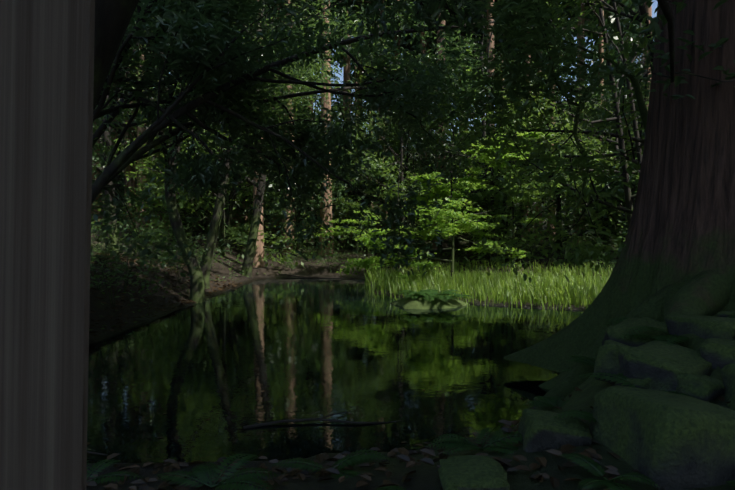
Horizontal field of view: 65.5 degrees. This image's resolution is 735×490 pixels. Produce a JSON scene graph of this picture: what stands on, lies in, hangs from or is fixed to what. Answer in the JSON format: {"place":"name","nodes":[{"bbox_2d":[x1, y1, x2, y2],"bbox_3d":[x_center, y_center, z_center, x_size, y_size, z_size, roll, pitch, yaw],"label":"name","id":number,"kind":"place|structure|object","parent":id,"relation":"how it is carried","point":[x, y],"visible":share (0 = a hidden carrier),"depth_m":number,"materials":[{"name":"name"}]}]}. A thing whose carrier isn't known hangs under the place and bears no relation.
{"place":"outdoors","nodes":[
{"label":"outdoors","id":0,"kind":"place"},
{"bbox_2d":[87,277,584,462],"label":"pond water","id":1,"kind":"structure","parent":0,"point":[229,364],"depth_m":6.42,"materials":[{"name":"liquid"}]},
{"bbox_2d":[86,253,730,489],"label":"fallen leaves","id":2,"kind":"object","parent":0,"point":[404,456],"depth_m":3.45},
{"bbox_2d":[0,0,94,489],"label":"timber post","id":3,"kind":"object","parent":2,"relation":"on","point":[46,86],"depth_m":1.26,"materials":[{"name":"grey wood"}]},
{"bbox_2d":[93,0,293,203],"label":"tree","id":4,"kind":"object","parent":2,"relation":"on","point":[200,168],"visible":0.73,"depth_m":7.67,"materials":[{"name":"green plant"}]},
{"bbox_2d":[93,4,324,302],"bbox_3d":[-3.736,-3.545,12.664,6.361,10.209,6.083,-1,2,-36],"label":"tree","id":5,"kind":"object","parent":2,"relation":"on","point":[197,289],"visible":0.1,"depth_m":12.73,"materials":[{"name":"green plant"}]},
{"bbox_2d":[92,0,410,180],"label":"tree","id":6,"kind":"object","parent":2,"relation":"on","point":[99,132],"visible":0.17,"depth_m":10.88,"materials":[{"name":"green plant"}]},
{"bbox_2d":[105,0,490,193],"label":"tree","id":7,"kind":"object","parent":2,"relation":"on","point":[147,147],"visible":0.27,"depth_m":9.39,"materials":[{"name":"green plant"}]},
{"bbox_2d":[91,0,526,277],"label":"tree","id":8,"kind":"object","parent":2,"relation":"on","point":[406,79],"visible":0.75,"depth_m":8.48,"materials":[{"name":"green plant"}]},
{"bbox_2d":[93,0,734,111],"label":"tree","id":9,"kind":"object","parent":2,"relation":"on","point":[113,18],"visible":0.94,"depth_m":4.97,"materials":[{"name":"green plant"}]},
{"bbox_2d":[438,455,509,489],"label":"rock","id":10,"kind":"object","parent":2,"relation":"on","point":[470,472],"visible":0.98,"depth_m":2.85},
{"bbox_2d":[517,408,591,452],"bbox_3d":[1.082,1.123,3.340,0.364,0.240,0.424,9,1,7],"label":"rock","id":11,"kind":"object","parent":2,"relation":"on","point":[539,430],"visible":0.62,"depth_m":3.17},
{"bbox_2d":[616,346,678,377],"bbox_3d":[2.010,0.896,3.967,0.530,0.326,0.436,10,-1,-41],"label":"rock","id":12,"kind":"object","parent":2,"relation":"on","point":[623,351],"visible":0.21,"depth_m":3.90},
{"bbox_2d":[594,340,630,385],"bbox_3d":[1.901,0.887,4.074,0.492,0.305,0.342,15,0,35],"label":"rock","id":13,"kind":"object","parent":12,"relation":"on","point":[607,360],"visible":0.33,"depth_m":4.03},
{"bbox_2d":[589,385,734,489],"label":"rock","id":14,"kind":"object","parent":2,"relation":"on","point":[666,440],"visible":0.83,"depth_m":2.69,"materials":[{"name":"stone"}]},
{"bbox_2d":[623,341,711,390],"bbox_3d":[2.042,0.863,3.856,0.616,0.278,0.452,-4,14,-38],"label":"rock","id":15,"kind":"object","parent":2,"relation":"on","point":[662,373],"visible":0.52,"depth_m":3.72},
{"bbox_2d":[676,373,724,402],"bbox_3d":[2.076,0.900,3.542,0.314,0.170,0.228,11,3,-29],"label":"rock","id":16,"kind":"object","parent":2,"relation":"on","point":[704,387],"visible":0.69,"depth_m":3.45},
{"bbox_2d":[700,338,734,368],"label":"rock","id":17,"kind":"object","parent":2,"relation":"on","point":[719,352],"visible":0.62,"depth_m":3.74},
{"bbox_2d":[716,311,734,317],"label":"rock","id":18,"kind":"object","parent":2,"relation":"on","point":[725,313],"visible":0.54,"depth_m":4.48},
{"bbox_2d":[720,363,734,410],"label":"rock","id":19,"kind":"object","parent":2,"relation":"on","point":[727,371],"visible":0.71,"depth_m":3.41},
{"bbox_2d":[86,75,734,489],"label":"ground","id":20,"kind":"structure","parent":0,"point":[424,477],"depth_m":9.16,"materials":[{"name":"soil"}]},
{"bbox_2d":[91,118,103,229],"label":"cedar tree","id":21,"kind":"object","parent":20,"relation":"on","point":[99,195],"visible":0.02,"depth_m":29.25,"materials":[{"name":"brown plant"}]},
{"bbox_2d":[92,3,157,253],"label":"tree","id":22,"kind":"object","parent":20,"relation":"on","point":[98,167],"visible":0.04,"depth_m":16.28,"materials":[{"name":"green plant"}]},
{"bbox_2d":[100,116,152,228],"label":"tree","id":23,"kind":"object","parent":20,"relation":"on","point":[123,178],"visible":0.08,"depth_m":32.62,"materials":[{"name":"green plant"}]},
{"bbox_2d":[123,58,136,230],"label":"cedar tree","id":24,"kind":"object","parent":20,"relation":"on","point":[132,180],"visible":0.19,"depth_m":28.90,"materials":[{"name":"brown plant"}]},
{"bbox_2d":[92,52,177,230],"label":"tree","id":25,"kind":"object","parent":20,"relation":"on","point":[118,153],"visible":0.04,"depth_m":27.74,"materials":[{"name":"green plant"}]},
{"bbox_2d":[91,42,195,277],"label":"tree","id":26,"kind":"object","parent":20,"relation":"on","point":[142,252],"visible":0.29,"depth_m":8.63,"materials":[{"name":"green plant"}]},
{"bbox_2d":[97,94,218,232],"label":"tree","id":27,"kind":"object","parent":20,"relation":"on","point":[149,179],"visible":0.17,"depth_m":22.42,"materials":[{"name":"green plant"}]},
{"bbox_2d":[135,11,184,232],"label":"cedar tree","id":28,"kind":"object","parent":20,"relation":"on","point":[142,129],"visible":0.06,"depth_m":26.36,"materials":[{"name":"brown plant"}]},
{"bbox_2d":[152,41,169,231],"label":"cedar tree","id":29,"kind":"object","parent":20,"relation":"on","point":[161,184],"visible":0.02,"depth_m":29.27,"materials":[{"name":"brown plant"}]},
{"bbox_2d":[128,97,206,232],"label":"tree","id":30,"kind":"object","parent":20,"relation":"on","point":[201,215],"visible":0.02,"depth_m":29.55,"materials":[{"name":"green plant"}]},
{"bbox_2d":[119,88,252,235],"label":"tree","id":31,"kind":"object","parent":20,"relation":"on","point":[183,212],"visible":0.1,"depth_m":24.95,"materials":[{"name":"green plant"}]},
{"bbox_2d":[143,89,242,212],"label":"tree","id":32,"kind":"object","parent":20,"relation":"on","point":[184,179],"visible":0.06,"depth_m":25.82,"materials":[{"name":"green plant"}]},
{"bbox_2d":[141,128,275,236],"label":"tree","id":33,"kind":"object","parent":20,"relation":"on","point":[240,196],"visible":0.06,"depth_m":24.91,"materials":[{"name":"green plant"}]},
{"bbox_2d":[118,20,321,256],"bbox_3d":[-4.983,-4.222,22.324,7.316,9.456,11.003,1,2,21],"label":"tree","id":34,"kind":"object","parent":20,"relation":"on","point":[232,195],"depth_m":21.75,"materials":[{"name":"green plant"}]},
{"bbox_2d":[126,22,338,273],"bbox_3d":[-4.734,-3.652,20.214,6.409,9.407,7.372,1,2,37],"label":"tree","id":35,"kind":"object","parent":20,"relation":"on","point":[211,205],"visible":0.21,"depth_m":19.91,"materials":[{"name":"green plant"}]},
{"bbox_2d":[185,148,296,243],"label":"tree","id":36,"kind":"object","parent":20,"relation":"on","point":[250,194],"visible":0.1,"depth_m":23.93,"materials":[{"name":"green plant"}]},
{"bbox_2d":[130,1,352,276],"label":"tree","id":37,"kind":"object","parent":20,"relation":"on","point":[250,248],"visible":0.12,"depth_m":18.72,"materials":[{"name":"green plant"}]},
{"bbox_2d":[233,43,249,237],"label":"cedar tree","id":38,"kind":"object","parent":20,"relation":"on","point":[245,217],"visible":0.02,"depth_m":26.49,"materials":[{"name":"brown plant"}]},
{"bbox_2d":[87,260,400,455],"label":"fallen sticks","id":39,"kind":"object","parent":20,"relation":"on","point":[287,421],"visible":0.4,"depth_m":4.79,"materials":[{"name":"brown"}]},
{"bbox_2d":[219,175,306,256],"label":"maple tree","id":40,"kind":"object","parent":20,"relation":"on","point":[236,232],"visible":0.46,"depth_m":22.91,"materials":[{"name":"green plant"}]},
{"bbox_2d":[253,3,283,245],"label":"cedar tree","id":41,"kind":"object","parent":20,"relation":"on","point":[273,229],"visible":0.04,"depth_m":29.45,"materials":[{"name":"brown plant"}]},
{"bbox_2d":[169,0,399,288],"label":"leaning tree","id":42,"kind":"object","parent":20,"relation":"on","point":[212,236],"visible":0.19,"depth_m":14.77,"materials":[{"name":"green plant"}]},
{"bbox_2d":[218,170,350,247],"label":"tree","id":43,"kind":"object","parent":20,"relation":"on","point":[272,231],"visible":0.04,"depth_m":25.32,"materials":[{"name":"green plant"}]},
{"bbox_2d":[280,0,297,252],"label":"cedar tree","id":44,"kind":"object","parent":20,"relation":"on","point":[291,228],"visible":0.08,"depth_m":24.31,"materials":[{"name":"brown plant"}]},
{"bbox_2d":[252,0,334,267],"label":"cedar tree","id":45,"kind":"object","parent":20,"relation":"on","point":[259,250],"visible":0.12,"depth_m":20.19,"materials":[{"name":"brown plant"}]},
{"bbox_2d":[265,13,358,241],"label":"tree","id":46,"kind":"object","parent":20,"relation":"on","point":[312,97],"visible":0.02,"depth_m":29.01,"materials":[{"name":"green plant"}]},
{"bbox_2d":[264,68,386,258],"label":"tree","id":47,"kind":"object","parent":20,"relation":"on","point":[298,216],"visible":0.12,"depth_m":23.70,"materials":[{"name":"green plant"}]},
{"bbox_2d":[318,0,333,255],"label":"cedar tree","id":48,"kind":"object","parent":20,"relation":"on","point":[329,208],"visible":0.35,"depth_m":23.65,"materials":[{"name":"brown plant"}]},
{"bbox_2d":[271,56,380,245],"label":"tree","id":49,"kind":"object","parent":20,"relation":"on","point":[319,116],"visible":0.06,"depth_m":27.94,"materials":[{"name":"green plant"}]},
{"bbox_2d":[305,0,385,237],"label":"cedar tree","id":50,"kind":"object","parent":20,"relation":"on","point":[371,2],"visible":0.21,"depth_m":28.56,"materials":[{"name":"brown plant"}]},
{"bbox_2d":[341,11,352,242],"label":"cedar tree","id":51,"kind":"object","parent":20,"relation":"on","point":[346,71],"visible":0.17,"depth_m":32.57,"materials":[{"name":"brown plant"}]},
{"bbox_2d":[319,0,376,161],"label":"cedar tree","id":52,"kind":"object","parent":20,"relation":"on","point":[354,72],"visible":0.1,"depth_m":65.34,"materials":[{"name":"green plant"}]},
{"bbox_2d":[306,104,396,255],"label":"tree","id":53,"kind":"object","parent":20,"relation":"on","point":[346,244],"visible":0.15,"depth_m":26.29,"materials":[{"name":"green plant"}]},
{"bbox_2d":[89,224,617,334],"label":"ground cover plants","id":54,"kind":"object","parent":20,"relation":"on","point":[96,249],"visible":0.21,"depth_m":19.69,"materials":[{"name":"green plant"}]},
{"bbox_2d":[301,0,410,227],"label":"cedar tree","id":55,"kind":"object","parent":20,"relation":"on","point":[359,69],"visible":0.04,"depth_m":44.50,"materials":[{"name":"brown plant"}]},
{"bbox_2d":[90,194,626,309],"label":"bank shrubs","id":56,"kind":"object","parent":20,"relation":"on","point":[156,235],"visible":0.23,"depth_m":14.27,"materials":[{"name":"green plant"}]},
{"bbox_2d":[316,64,406,227],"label":"tree","id":57,"kind":"object","parent":20,"relation":"on","point":[367,113],"visible":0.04,"depth_m":35.08,"materials":[{"name":"green plant"}]},
{"bbox_2d":[312,72,413,247],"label":"tree","id":58,"kind":"object","parent":20,"relation":"on","point":[354,242],"visible":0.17,"depth_m":28.27,"materials":[{"name":"green plant"}]},
{"bbox_2d":[310,77,418,228],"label":"tree","id":59,"kind":"object","parent":20,"relation":"on","point":[350,91],"visible":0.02,"depth_m":28.85,"materials":[{"name":"green plant"}]},
{"bbox_2d":[330,152,436,266],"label":"maple tree","id":60,"kind":"object","parent":20,"relation":"on","point":[357,205],"visible":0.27,"depth_m":22.43,"materials":[{"name":"green plant"}]},
{"bbox_2d":[332,0,436,238],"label":"cedar tree","id":61,"kind":"object","parent":20,"relation":"on","point":[396,37],"visible":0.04,"depth_m":39.75,"materials":[{"name":"green plant"}]},
{"bbox_2d":[314,131,467,270],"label":"bright maple tree","id":62,"kind":"object","parent":20,"relation":"on","point":[442,191],"visible":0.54,"depth_m":19.15,"materials":[{"name":"green plant"}]},
{"bbox_2d":[324,40,465,252],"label":"tree","id":63,"kind":"object","parent":20,"relation":"on","point":[401,165],"visible":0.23,"depth_m":23.39,"materials":[{"name":"green plant"}]},
{"bbox_2d":[318,109,474,243],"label":"tree","id":64,"kind":"object","parent":20,"relation":"on","point":[395,170],"visible":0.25,"depth_m":24.41,"materials":[{"name":"green plant"}]},
{"bbox_2d":[86,242,734,489],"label":"ferns","id":65,"kind":"object","parent":20,"relation":"on","point":[202,470],"visible":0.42,"depth_m":3.29,"materials":[{"name":"plant"}]},
{"bbox_2d":[368,110,452,241],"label":"tree","id":66,"kind":"object","parent":20,"relation":"on","point":[410,164],"visible":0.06,"depth_m":28.53,"materials":[{"name":"green plant"}]},
{"bbox_2d":[357,109,474,245],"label":"tree","id":67,"kind":"object","parent":20,"relation":"on","point":[415,162],"visible":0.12,"depth_m":26.62,"materials":[{"name":"green plant"}]},
{"bbox_2d":[350,0,503,240],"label":"cedar tree","id":68,"kind":"object","parent":20,"relation":"on","point":[447,23],"visible":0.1,"depth_m":35.64,"materials":[{"name":"green plant"}]},
{"bbox_2d":[390,296,469,308],"bbox_3d":[1.430,1.323,12.436,1.971,0.450,1.525,0,2,-17],"label":"island mound","id":69,"kind":"object","parent":20,"relation":"on","point":[420,302],"visible":0.46,"depth_m":11.98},
{"bbox_2d":[432,7,447,249],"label":"cedar tree","id":70,"kind":"object","parent":20,"relation":"on","point":[444,245],"visible":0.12,"depth_m":24.99,"materials":[{"name":"brown plant"}]},
{"bbox_2d":[400,0,479,219],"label":"cedar tree","id":71,"kind":"object","parent":20,"relation":"on","point":[464,34],"visible":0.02,"depth_m":41.07,"materials":[{"name":"green plant"}]},
{"bbox_2d":[357,116,533,271],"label":"tree","id":72,"kind":"object","parent":20,"relation":"on","point":[469,198],"visible":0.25,"depth_m":22.12,"materials":[{"name":"green plant"}]},
{"bbox_2d":[337,48,554,285],"bbox_3d":[2.476,-2.169,17.443,6.170,7.425,8.194,0,2,15],"label":"bright maple tree","id":73,"kind":"object","parent":20,"relation":"on","point":[446,230],"visible":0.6,"depth_m":16.25,"materials":[{"name":"green plant"}]},
{"bbox_2d":[400,0,536,239],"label":"cedar tree","id":74,"kind":"object","parent":20,"relation":"on","point":[415,41],"visible":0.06,"depth_m":41.60,"materials":[{"name":"green plant"}]},
{"bbox_2d":[426,84,519,241],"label":"tree","id":75,"kind":"object","parent":20,"relation":"on","point":[458,148],"visible":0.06,"depth_m":30.54,"materials":[{"name":"green plant"}]},
{"bbox_2d":[391,59,560,251],"bbox_3d":[4.401,-3.639,24.780,6.353,8.295,7.315,-1,2,-29],"label":"tree","id":76,"kind":"object","parent":20,"relation":"on","point":[456,247],"visible":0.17,"depth_m":23.96,"materials":[{"name":"green plant"}]},
{"bbox_2d":[431,158,537,245],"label":"tree","id":77,"kind":"object","parent":20,"relation":"on","point":[496,220],"depth_m":26.20,"materials":[{"name":"green plant"}]},
{"bbox_2d":[406,0,563,261],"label":"tree","id":78,"kind":"object","parent":20,"relation":"on","point":[486,205],"visible":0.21,"depth_m":21.42,"materials":[{"name":"green plant"}]},
{"bbox_2d":[364,257,613,313],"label":"grass","id":79,"kind":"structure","parent":20,"relation":"on","point":[550,286],"depth_m":14.21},
{"bbox_2d":[419,61,564,264],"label":"tree","id":80,"kind":"object","parent":20,"relation":"on","point":[504,210],"visible":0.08,"depth_m":20.99,"materials":[{"name":"green plant"}]},
{"bbox_2d":[446,54,548,246],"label":"tree","id":81,"kind":"object","parent":20,"relation":"on","point":[477,141],"visible":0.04,"depth_m":26.55,"materials":[{"name":"green plant"}]},
{"bbox_2d":[428,11,594,263],"bbox_3d":[4.816,-4.045,21.134,4.989,9.888,7.287,0,2,-17],"label":"tree","id":82,"kind":"object","parent":20,"relation":"on","point":[493,239],"visible":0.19,"depth_m":20.76,"materials":[{"name":"green plant"}]},
{"bbox_2d":[445,105,601,263],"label":"maple tree","id":83,"kind":"object","parent":20,"relation":"on","point":[519,201],"visible":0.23,"depth_m":20.64,"materials":[{"name":"green plant"}]},
{"bbox_2d":[445,1,608,241],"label":"cedar tree","id":84,"kind":"object","parent":20,"relation":"on","point":[590,34],"visible":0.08,"depth_m":37.96,"materials":[{"name":"green plant"}]},
{"bbox_2d":[404,0,654,282],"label":"tree","id":85,"kind":"object","parent":20,"relation":"on","point":[594,253],"visible":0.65,"depth_m":7.88,"materials":[{"name":"green plant"}]},
{"bbox_2d":[486,0,576,227],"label":"cedar tree","id":86,"kind":"object","parent":20,"relation":"on","point":[491,44],"visible":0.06,"depth_m":26.80,"materials":[{"name":"brown plant"}]},
{"bbox_2d":[495,107,567,245],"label":"tree","id":87,"kind":"object","parent":20,"relation":"on","point":[533,196],"visible":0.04,"depth_m":30.56,"materials":[{"name":"green plant"}]},
{"bbox_2d":[471,0,595,242],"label":"cedar tree","id":88,"kind":"object","parent":20,"relation":"on","point":[500,40],"visible":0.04,"depth_m":35.94,"materials":[{"name":"brown plant"}]},
{"bbox_2d":[450,11,617,250],"bbox_3d":[6.959,-4.192,23.452,6.317,9.478,9.036,-1,2,-26],"label":"tree","id":89,"kind":"object","parent":20,"relation":"on","point":[573,77],"visible":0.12,"depth_m":22.82,"materials":[{"name":"green plant"}]},
{"bbox_2d":[424,0,650,218],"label":"tree","id":90,"kind":"object","parent":20,"relation":"on","point":[525,10],"visible":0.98,"depth_m":6.48,"materials":[{"name":"green plant"}]},
{"bbox_2d":[481,45,622,250],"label":"tree","id":91,"kind":"object","parent":20,"relation":"on","point":[559,204],"visible":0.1,"depth_m":24.75,"materials":[{"name":"green plant"}]},
{"bbox_2d":[474,0,645,228],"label":"tree","id":92,"kind":"object","parent":20,"relation":"on","point":[627,189],"visible":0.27,"depth_m":12.42,"materials":[{"name":"green plant"}]},
{"bbox_2d":[516,82,621,249],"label":"tree","id":93,"kind":"object","parent":20,"relation":"on","point":[564,194],"visible":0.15,"depth_m":25.58,"materials":[{"name":"green plant"}]},
{"bbox_2d":[503,0,639,244],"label":"cedar tree","id":94,"kind":"object","parent":20,"relation":"on","point":[609,19],"visible":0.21,"depth_m":31.23,"materials":[{"name":"brown plant"}]},
{"bbox_2d":[519,84,630,244],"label":"tree","id":95,"kind":"object","parent":20,"relation":"on","point":[566,213],"visible":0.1,"depth_m":31.65,"materials":[{"name":"green plant"}]},
{"bbox_2d":[501,0,650,201],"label":"tree","id":96,"kind":"object","parent":20,"relation":"on","point":[636,135],"visible":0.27,"depth_m":15.19,"materials":[{"name":"green plant"}]},
{"bbox_2d":[529,76,636,215],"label":"tree","id":97,"kind":"object","parent":20,"relation":"on","point":[571,145],"visible":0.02,"depth_m":36.31,"materials":[{"name":"green plant"}]},
{"bbox_2d":[515,34,653,256],"bbox_3d":[9.464,-3.338,22.582,8.387,9.329,5.749,1,2,36],"label":"tree","id":98,"kind":"object","parent":20,"relation":"on","point":[641,134],"visible":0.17,"depth_m":22.25,"materials":[{"name":"green plant"}]},
{"bbox_2d":[534,106,643,241],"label":"tree","id":99,"kind":"object","parent":20,"relation":"on","point":[612,186],"visible":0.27,"depth_m":22.12,"materials":[{"name":"green plant"}]},
{"bbox_2d":[560,0,623,241],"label":"cedar tree","id":100,"kind":"object","parent":20,"relation":"on","point":[595,37],"visible":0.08,"depth_m":37.67,"materials":[{"name":"green plant"}]},
{"bbox_2d":[553,84,637,236],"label":"tree","id":101,"kind":"object","parent":20,"relation":"on","point":[598,128],"visible":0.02,"depth_m":32.69,"materials":[{"name":"green plant"}]},
{"bbox_2d":[551,102,641,245],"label":"tree","id":102,"kind":"object","parent":20,"relation":"on","point":[597,186],"depth_m":25.96,"materials":[{"name":"green plant"}]},
{"bbox_2d":[551,83,647,256],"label":"tree","id":103,"kind":"object","parent":20,"relation":"on","point":[587,222],"visible":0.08,"depth_m":23.69,"materials":[{"name":"green plant"}]},
{"bbox_2d":[561,0,640,68],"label":"cedar tree","id":104,"kind":"object","parent":20,"relation":"on","point":[613,27],"visible":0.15,"depth_m":52.51,"materials":[{"name":"green plant"}]},
{"bbox_2d":[569,73,650,227],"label":"tree","id":105,"kind":"object","parent":20,"relation":"on","point":[611,216],"visible":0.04,"depth_m":24.26,"materials":[{"name":"green plant"}]},
{"bbox_2d":[489,0,734,438],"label":"tree trunk","id":106,"kind":"object","parent":20,"relation":"on","point":[677,256],"visible":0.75,"depth_m":5.28,"materials":[{"name":"brown plant"}]},
{"bbox_2d":[665,315,734,343],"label":"rock","id":107,"kind":"object","parent":106,"relation":"on","point":[704,327],"visible":0.5,"depth_m":4.14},
{"bbox_2d":[586,0,642,111],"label":"cedar tree","id":108,"kind":"object","parent":20,"relation":"on","point":[605,62],"visible":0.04,"depth_m":60.54,"materials":[{"name":"green plant"}]},
{"bbox_2d":[614,378,650,389],"bbox_3d":[1.827,0.934,3.820,0.295,0.149,0.284,-12,-4,-25],"label":"rock","id":109,"kind":"object","parent":20,"relation":"on","point":[642,383],"visible":0.15,"depth_m":3.69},
{"bbox_2d":[602,317,668,346],"bbox_3d":[2.217,0.782,4.595,0.509,0.289,0.484,-13,11,-27],"label":"rock","id":110,"kind":"object","parent":20,"relation":"on","point":[615,332],"visible":0.44,"depth_m":4.55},
{"bbox_2d":[642,1,651,130],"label":"cedar tree","id":111,"kind":"object","parent":20,"relation":"on","point":[649,10],"depth_m":29.26,"materials":[{"name":"brown plant"}]},
{"bbox_2d":[220,0,657,147],"label":"sky","id":112,"kind":"structure","parent":0,"point":[654,5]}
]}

